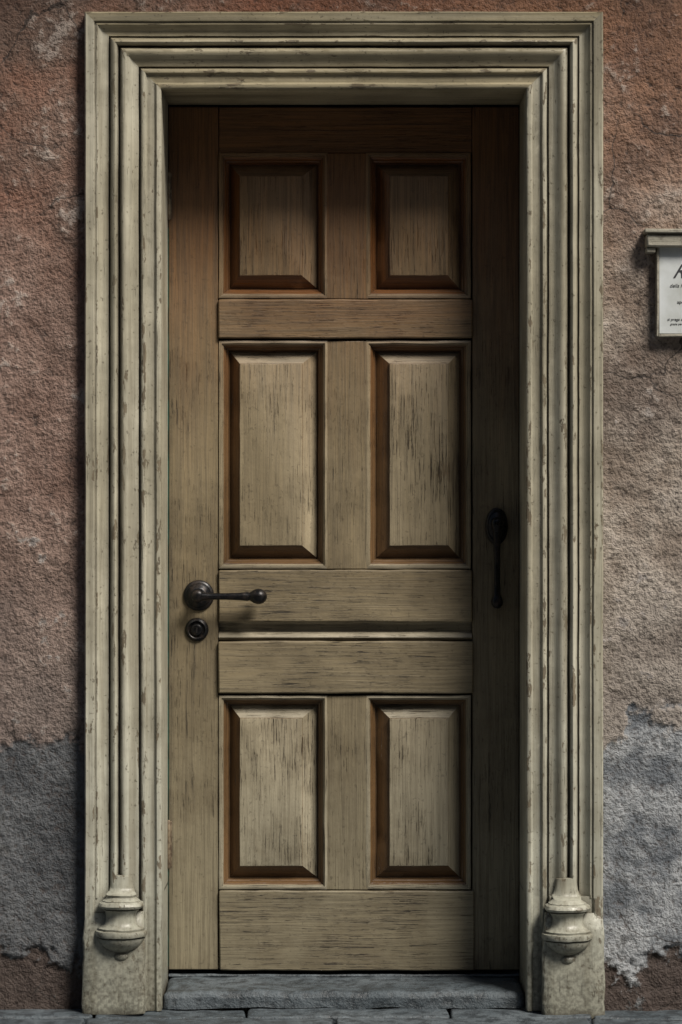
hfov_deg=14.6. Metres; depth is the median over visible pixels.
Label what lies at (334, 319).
rail
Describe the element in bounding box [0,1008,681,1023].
stone paving
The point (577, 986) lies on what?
plinth block
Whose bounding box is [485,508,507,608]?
door pull
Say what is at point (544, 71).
architrave
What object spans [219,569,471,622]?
lock rail
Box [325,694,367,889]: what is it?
muntin
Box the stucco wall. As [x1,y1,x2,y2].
[0,0,681,1017]
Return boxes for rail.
[218,299,472,339]
[218,640,472,693]
[219,107,471,153]
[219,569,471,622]
[219,888,473,970]
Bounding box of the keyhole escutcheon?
[185,618,208,640]
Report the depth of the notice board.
6.97 m
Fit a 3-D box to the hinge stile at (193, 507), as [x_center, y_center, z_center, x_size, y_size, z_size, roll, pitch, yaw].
[-0.403,0.072,7.270,0.138,2.358,0.042,0,0,0]
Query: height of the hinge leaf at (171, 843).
0.124 m
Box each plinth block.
[82,910,145,1014]
[541,911,604,1018]
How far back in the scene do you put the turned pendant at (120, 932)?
6.92 m
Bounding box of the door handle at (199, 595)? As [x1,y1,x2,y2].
[183,580,266,610]
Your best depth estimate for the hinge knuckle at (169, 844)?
7.24 m
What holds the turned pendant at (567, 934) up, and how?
attached to the plinth block at (577, 986)
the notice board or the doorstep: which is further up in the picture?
the notice board
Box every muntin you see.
[325,153,367,299]
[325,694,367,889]
[326,341,366,569]
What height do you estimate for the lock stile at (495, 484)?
2.358 m
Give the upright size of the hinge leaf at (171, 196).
0.124 m
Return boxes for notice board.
[642,229,681,336]
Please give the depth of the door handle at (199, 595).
7.19 m
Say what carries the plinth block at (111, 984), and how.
on the stone paving
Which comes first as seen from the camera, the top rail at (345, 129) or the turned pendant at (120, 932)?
the turned pendant at (120, 932)
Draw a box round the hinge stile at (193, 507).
[168,107,218,969]
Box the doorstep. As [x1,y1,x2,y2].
[163,970,524,1009]
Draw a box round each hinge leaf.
[171,174,171,218]
[171,821,171,866]
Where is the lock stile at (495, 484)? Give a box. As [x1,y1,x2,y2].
[471,107,518,969]
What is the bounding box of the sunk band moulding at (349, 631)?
[219,622,471,640]
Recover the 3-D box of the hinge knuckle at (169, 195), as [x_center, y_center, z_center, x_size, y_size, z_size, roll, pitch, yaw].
[-0.470,-0.862,7.240,0.012,0.132,0.012,0,0,0]
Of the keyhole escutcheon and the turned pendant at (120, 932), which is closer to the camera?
the turned pendant at (120, 932)
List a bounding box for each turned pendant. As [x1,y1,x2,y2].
[95,874,147,960]
[541,877,592,963]
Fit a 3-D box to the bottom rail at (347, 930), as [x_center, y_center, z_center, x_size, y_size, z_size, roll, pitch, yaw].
[0.016,1.142,7.266,0.697,0.221,0.050,0,0,0]
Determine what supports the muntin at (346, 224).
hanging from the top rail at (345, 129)
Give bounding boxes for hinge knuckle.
[168,171,170,219]
[168,820,170,868]
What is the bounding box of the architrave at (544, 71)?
[84,11,602,897]

